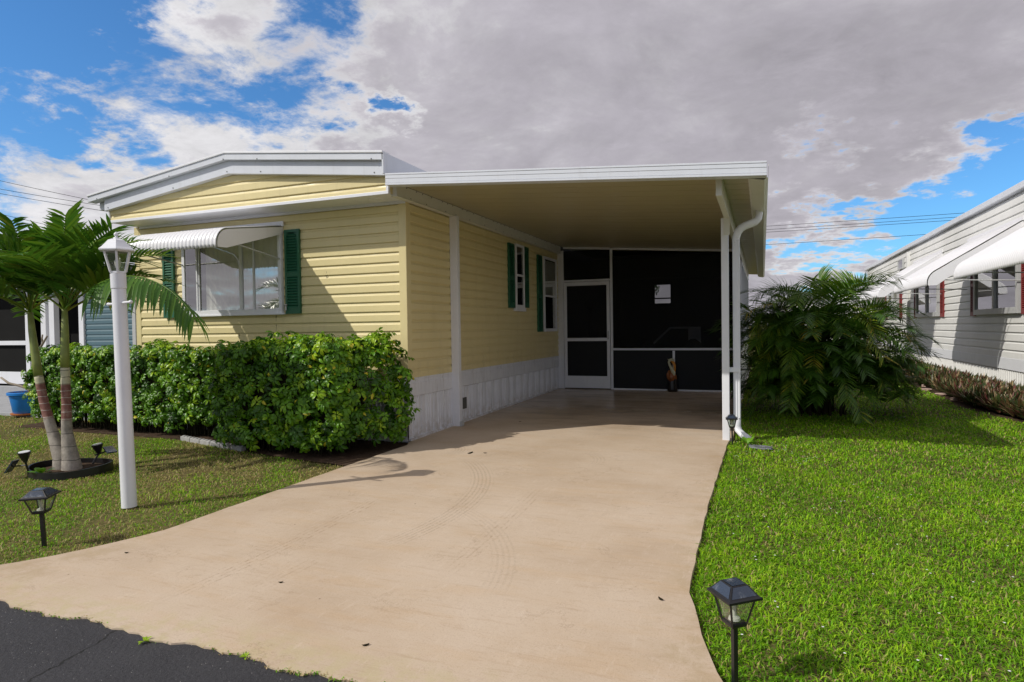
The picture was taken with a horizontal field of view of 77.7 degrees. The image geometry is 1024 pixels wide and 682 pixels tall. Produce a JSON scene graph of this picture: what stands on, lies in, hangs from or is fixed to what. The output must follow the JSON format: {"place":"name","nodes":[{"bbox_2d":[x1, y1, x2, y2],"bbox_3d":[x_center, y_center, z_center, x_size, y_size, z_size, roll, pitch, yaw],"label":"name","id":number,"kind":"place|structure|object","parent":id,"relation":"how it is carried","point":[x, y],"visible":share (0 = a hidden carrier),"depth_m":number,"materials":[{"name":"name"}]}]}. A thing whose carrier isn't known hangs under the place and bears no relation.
{"place":"outdoors","nodes":[
{"label":"outdoors","id":0,"kind":"place"},
{"bbox_2d":[0,396,87,419],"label":"neighbour pavement","id":1,"kind":"structure","parent":0,"point":[5,408],"depth_m":12.38,"materials":[{"name":"grey concrete"}]},
{"bbox_2d":[6,390,34,415],"bbox_3d":[-8.730,1.114,11.451,0.596,0.410,0.596,0,1,22],"label":"flower pot","id":2,"kind":"object","parent":1,"relation":"on","point":[19,406],"visible":0.52,"depth_m":11.23,"materials":[{"name":"blue ceramic"}]},
{"bbox_2d":[0,334,47,391],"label":"bare shrub","id":3,"kind":"object","parent":2,"relation":"in","point":[19,385],"visible":0.55,"depth_m":11.43,"materials":[{"name":"beige plant"}]},
{"bbox_2d":[0,254,136,395],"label":"neighbour house","id":4,"kind":"structure","parent":1,"relation":"on","point":[15,344],"depth_m":14.61,"materials":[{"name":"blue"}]},
{"bbox_2d":[3,181,87,199],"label":"power line","id":5,"kind":"object","parent":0,"point":[45,190],"visible":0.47,"depth_m":67.42,"materials":[{"name":"black rubber"}]},
{"bbox_2d":[2,189,99,205],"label":"power line","id":6,"kind":"object","parent":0,"point":[50,197],"visible":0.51,"depth_m":67.22,"materials":[{"name":"black rubber"}]},
{"bbox_2d":[0,193,107,211],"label":"power line","id":7,"kind":"object","parent":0,"point":[51,202],"visible":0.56,"depth_m":67.26,"materials":[{"name":"black rubber"}]},
{"bbox_2d":[0,601,338,681],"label":"road","id":8,"kind":"structure","parent":0,"point":[36,647],"depth_m":2.93,"materials":[{"name":"grey asphalt"}]},
{"bbox_2d":[138,636,151,644],"bbox_3d":[-1.779,1.450,3.084,0.052,0.016,0.078,-1,1,2],"label":"weed","id":9,"kind":"object","parent":8,"relation":"on","point":[145,638],"visible":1,"depth_m":3.09,"materials":[{"name":"green plant"}]},
{"bbox_2d":[14,604,384,681],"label":"edge weeds","id":10,"kind":"object","parent":8,"relation":"on","point":[298,673],"visible":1,"depth_m":2.80,"materials":[{"name":"green plant"}]},
{"bbox_2d":[0,415,343,564],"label":"lawn grass","id":11,"kind":"structure","parent":0,"point":[99,478],"depth_m":6.18,"materials":[{"name":"green plant"}]},
{"bbox_2d":[0,371,748,681],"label":"driveway","id":12,"kind":"structure","parent":0,"point":[554,535],"depth_m":4.04,"materials":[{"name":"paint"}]},
{"bbox_2d":[385,161,768,440],"bbox_3d":[2.982,-0.521,13.221,4.278,3.272,13.864,0,1,22],"label":"carport","id":13,"kind":"object","parent":12,"relation":"on","point":[722,206],"visible":0.91,"depth_m":8.18,"materials":[{"name":"metal"}]},
{"bbox_2d":[557,247,748,391],"bbox_3d":[3.982,-0.601,16.374,3.845,3.128,6.515,0,1,22],"label":"screened porch","id":14,"kind":"object","parent":12,"relation":"on","point":[640,320],"visible":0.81,"depth_m":13.46,"materials":[{"name":"black fabric"}]},
{"bbox_2d":[564,281,610,388],"bbox_3d":[1.629,-0.130,13.845,1.020,2.315,0.063,0,1,22],"label":"screen door","id":15,"kind":"structure","parent":14,"relation":"in","point":[586,304],"depth_m":13.85,"materials":[{"name":"white paint"}]},
{"bbox_2d":[666,358,677,391],"bbox_3d":[3.300,0.696,13.096,0.213,0.686,0.203,0,1,22],"label":"pelican statue","id":16,"kind":"object","parent":12,"relation":"on","point":[672,380],"visible":1,"depth_m":13.04,"materials":[{"name":"brown"}]},
{"bbox_2d":[0,326,1023,681],"bbox_3d":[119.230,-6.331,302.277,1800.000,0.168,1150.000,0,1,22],"label":"lawn ground","id":17,"kind":"structure","parent":0,"point":[122,524],"depth_m":5.25,"materials":[{"name":"green plant"}]},
{"bbox_2d":[18,487,61,547],"bbox_3d":[-3.345,1.267,4.527,0.184,0.434,0.184,-3,3,-8],"label":"solar path light","id":18,"kind":"object","parent":17,"relation":"on","point":[41,494],"visible":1,"depth_m":4.51,"materials":[{"name":"black plastic"}]},
{"bbox_2d":[27,458,113,480],"bbox_3d":[-4.777,1.383,6.888,0.880,0.123,0.720,0,1,22],"label":"tree ring","id":19,"kind":"object","parent":17,"relation":"on","point":[101,465],"visible":0.71,"depth_m":6.71,"materials":[{"name":"black plastic"}]},
{"bbox_2d":[4,450,30,473],"bbox_3d":[-5.133,1.277,6.609,0.292,0.274,0.132,-1,1,11],"label":"solar spotlight","id":20,"kind":"object","parent":19,"relation":"on","point":[24,455],"visible":0.99,"depth_m":6.59,"materials":[{"name":"black plastic"}]},
{"bbox_2d":[27,467,54,473],"bbox_3d":[-4.877,1.347,6.608,0.261,0.056,0.164,-1,1,-5],"label":"weed","id":21,"kind":"object","parent":19,"relation":"on","point":[40,470],"visible":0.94,"depth_m":6.61,"materials":[{"name":"green plant"}]},
{"bbox_2d":[91,443,116,463],"bbox_3d":[-4.595,1.266,7.180,0.293,0.225,0.169,-1,1,2],"label":"solar spotlight","id":22,"kind":"object","parent":19,"relation":"on","point":[97,447],"visible":1,"depth_m":7.15,"materials":[{"name":"black plastic"}]},
{"bbox_2d":[0,212,142,469],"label":"palm tree","id":23,"kind":"object","parent":17,"relation":"on","point":[29,300],"visible":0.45,"depth_m":6.91,"materials":[{"name":"green plant"}]},
{"bbox_2d":[0,199,209,470],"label":"palm tree","id":24,"kind":"object","parent":17,"relation":"on","point":[70,254],"visible":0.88,"depth_m":6.56,"materials":[{"name":"green plant"}]},
{"bbox_2d":[98,232,136,508],"bbox_3d":[-3.380,0.244,5.480,0.266,2.371,0.331,-1,1,-26],"label":"lamp post","id":25,"kind":"object","parent":17,"relation":"on","point":[116,245],"visible":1,"depth_m":5.42,"materials":[{"name":"white metal"}]},
{"bbox_2d":[16,422,407,465],"bbox_3d":[-4.794,1.354,8.808,7.000,0.009,1.360,0,1,22],"label":"hedge bed","id":26,"kind":"object","parent":17,"relation":"on","point":[362,450],"visible":0.46,"depth_m":7.83,"materials":[{"name":"soil"}]},
{"bbox_2d":[21,338,235,435],"bbox_3d":[-5.869,0.657,9.570,4.205,1.384,0.800,0,1,22],"label":"hedge","id":27,"kind":"object","parent":26,"relation":"on","point":[169,394],"visible":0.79,"depth_m":9.22,"materials":[{"name":"green plant"}]},
{"bbox_2d":[180,435,191,441],"bbox_3d":[-4.427,1.335,8.663,0.239,0.087,0.070,0,1,36],"label":"edging block","id":28,"kind":"object","parent":26,"relation":"on","point":[185,438],"depth_m":8.63,"materials":[{"name":"concrete"}]},
{"bbox_2d":[190,437,201,443],"bbox_3d":[-4.224,1.336,8.516,0.240,0.089,0.070,0,1,36],"label":"edging block","id":29,"kind":"object","parent":26,"relation":"on","point":[195,439],"depth_m":8.49,"materials":[{"name":"concrete"}]},
{"bbox_2d":[199,439,211,445],"bbox_3d":[-4.021,1.335,8.369,0.238,0.084,0.070,0,1,36],"label":"edging block","id":30,"kind":"object","parent":26,"relation":"on","point":[204,441],"depth_m":8.35,"materials":[{"name":"concrete"}]},
{"bbox_2d":[210,440,221,447],"bbox_3d":[-3.818,1.338,8.223,0.239,0.088,0.070,0,1,36],"label":"edging block","id":31,"kind":"object","parent":26,"relation":"on","point":[213,443],"depth_m":8.20,"materials":[{"name":"concrete"}]},
{"bbox_2d":[220,443,232,448],"bbox_3d":[-3.615,1.339,8.076,0.240,0.089,0.070,0,1,36],"label":"edging block","id":32,"kind":"object","parent":26,"relation":"on","point":[228,445],"depth_m":8.05,"materials":[{"name":"concrete"}]},
{"bbox_2d":[231,444,245,451],"bbox_3d":[-3.412,1.337,7.929,0.238,0.084,0.070,0,1,36],"label":"edging block","id":33,"kind":"object","parent":26,"relation":"on","point":[239,448],"depth_m":7.89,"materials":[{"name":"concrete"}]},
{"bbox_2d":[201,327,419,454],"bbox_3d":[-2.495,0.592,7.863,2.542,1.503,1.284,0,1,22],"label":"hedge","id":34,"kind":"object","parent":26,"relation":"on","point":[304,393],"visible":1,"depth_m":7.53,"materials":[{"name":"green plant"}]},
{"bbox_2d":[86,150,570,442],"bbox_3d":[-1.471,-0.740,14.531,5.105,3.835,14.217,0,1,22],"label":"mobile home","id":35,"kind":"object","parent":17,"relation":"on","point":[344,244],"visible":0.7,"depth_m":8.79,"materials":[{"name":"beige plastic"}]},
{"bbox_2d":[181,234,285,316],"bbox_3d":[-4.036,-0.955,9.117,1.930,1.185,0.073,0,1,22],"label":"window","id":36,"kind":"structure","parent":35,"relation":"in","point":[236,280],"depth_m":9.09,"materials":[{"name":"glass"}]},
{"bbox_2d":[513,243,524,307],"bbox_3d":[0.140,-1.195,11.763,0.056,1.170,0.440,0,1,22],"label":"window","id":37,"kind":"structure","parent":35,"relation":"in","point":[519,249],"depth_m":11.82,"materials":[{"name":"white paint"}]},
{"bbox_2d":[542,256,557,331],"bbox_3d":[0.808,-0.978,13.452,0.056,1.550,0.860,0,1,22],"label":"window","id":38,"kind":"structure","parent":35,"relation":"in","point":[549,265],"depth_m":13.48,"materials":[{"name":"glass"}]},
{"bbox_2d":[726,414,737,445],"bbox_3d":[2.633,1.075,7.607,0.135,0.387,0.135,-2,3,18],"label":"solar path light","id":39,"kind":"object","parent":17,"relation":"on","point":[731,417],"visible":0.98,"depth_m":7.57,"materials":[{"name":"black plastic"}]},
{"bbox_2d":[707,577,762,681],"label":"solar path light","id":40,"kind":"object","parent":17,"relation":"on","point":[733,593],"visible":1,"depth_m":2.64,"materials":[{"name":"black plastic"}]},
{"bbox_2d":[749,445,772,449],"bbox_3d":[2.899,1.241,7.417,0.281,0.043,0.103,0,1,34],"label":"stepping stone","id":41,"kind":"object","parent":17,"relation":"on","point":[762,447],"visible":0.94,"depth_m":7.37,"materials":[{"name":"stone"}]},
{"bbox_2d":[781,292,866,338],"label":"distant house","id":42,"kind":"structure","parent":17,"relation":"on","point":[824,303],"depth_m":37.76,"materials":[{"name":"metal"}]},
{"bbox_2d":[704,264,944,424],"bbox_3d":[4.791,-0.054,10.001,3.418,2.438,3.409,0,1,22],"label":"areca palm","id":43,"kind":"object","parent":17,"relation":"on","point":[819,362],"visible":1,"depth_m":9.18,"materials":[{"name":"green plant"}]},
{"bbox_2d":[733,445,1023,671],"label":"lawn flowers","id":44,"kind":"object","parent":17,"relation":"on","point":[872,573],"visible":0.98,"depth_m":3.58,"materials":[{"name":"plant"}]},
{"bbox_2d":[838,180,1023,385],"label":"neighbour house","id":45,"kind":"structure","parent":17,"relation":"on","point":[962,287],"depth_m":13.36,"materials":[{"name":"white"}]},
{"bbox_2d":[886,291,898,316],"bbox_3d":[13.315,-1.489,22.237,0.076,1.300,2.000,0,1,22],"label":"window","id":46,"kind":"structure","parent":45,"relation":"in","point":[889,295],"depth_m":22.09,"materials":[{"name":"metal"}]},
{"bbox_2d":[898,258,903,269],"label":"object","id":47,"kind":"structure","parent":45,"relation":"in","point":[901,261],"depth_m":20.86,"materials":[{"name":"metal"}]},
{"bbox_2d":[915,270,939,316],"bbox_3d":[11.483,-1.344,17.593,0.076,1.350,2.510,0,1,22],"label":"window","id":48,"kind":"structure","parent":45,"relation":"in","point":[928,304],"depth_m":17.43,"materials":[{"name":"glass"}]},
{"bbox_2d":[973,264,1020,314],"bbox_3d":[9.449,-1.201,12.436,0.076,1.350,2.520,0,1,22],"label":"window","id":49,"kind":"structure","parent":45,"relation":"in","point":[989,297],"depth_m":12.25,"materials":[{"name":"glass"}]},
{"bbox_2d":[910,380,1023,422],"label":"garden bed","id":50,"kind":"object","parent":17,"relation":"on","point":[962,404],"visible":0.07,"depth_m":10.21,"materials":[{"name":"soil"}]},
{"bbox_2d":[935,393,947,395],"bbox_3d":[8.053,0.999,11.902,0.160,0.054,0.219,-2,1,-36],"label":"edging stone","id":51,"kind":"object","parent":50,"relation":"on","point":[941,394],"visible":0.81,"depth_m":11.85,"materials":[{"name":"beige stone"}]},
{"bbox_2d":[882,355,1023,418],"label":"purple groundcover","id":52,"kind":"object","parent":50,"relation":"on","point":[990,393],"visible":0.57,"depth_m":10.92,"materials":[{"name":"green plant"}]},
{"bbox_2d":[0,0,1023,325],"label":"sky","id":53,"kind":"structure","parent":0,"point":[860,110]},
{"bbox_2d":[766,234,925,244],"bbox_3d":[24.800,-6.572,38.436,34.000,0.441,0.024,0,1,22],"label":"power line","id":54,"kind":"object","parent":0,"point":[847,239],"visible":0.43,"depth_m":39.87,"materials":[{"name":"black rubber"}]},
{"bbox_2d":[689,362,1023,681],"bbox_3d":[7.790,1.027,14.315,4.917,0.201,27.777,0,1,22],"label":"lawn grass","id":55,"kind":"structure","parent":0,"point":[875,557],"depth_m":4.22,"materials":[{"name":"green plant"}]},
{"bbox_2d":[741,436,755,443],"bbox_3d":[2.800,1.174,7.524,0.178,0.092,0.150,0,1,22],"label":"weed","id":56,"kind":"object","parent":55,"relation":"on","point":[747,440],"visible":1,"depth_m":7.53,"materials":[{"name":"green plant"}]},
{"bbox_2d":[766,217,953,229],"bbox_3d":[24.788,-7.433,38.419,34.000,0.218,0.024,0,1,22],"label":"power line","id":57,"kind":"object","parent":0,"point":[859,223],"visible":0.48,"depth_m":39.61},
{"bbox_2d":[775,220,950,231],"bbox_3d":[24.790,-7.263,38.422,34.000,0.218,0.024,0,1,22],"label":"power line","id":58,"kind":"object","parent":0,"point":[860,226],"visible":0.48,"depth_m":39.63,"materials":[{"name":"black rubber"}]},
{"bbox_2d":[775,213,958,225],"bbox_3d":[24.785,-7.642,38.414,34.000,0.199,0.024,0,1,22],"label":"power line","id":59,"kind":"object","parent":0,"point":[868,219],"visible":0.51,"depth_m":39.44,"materials":[{"name":"black rubber"}]}
]}

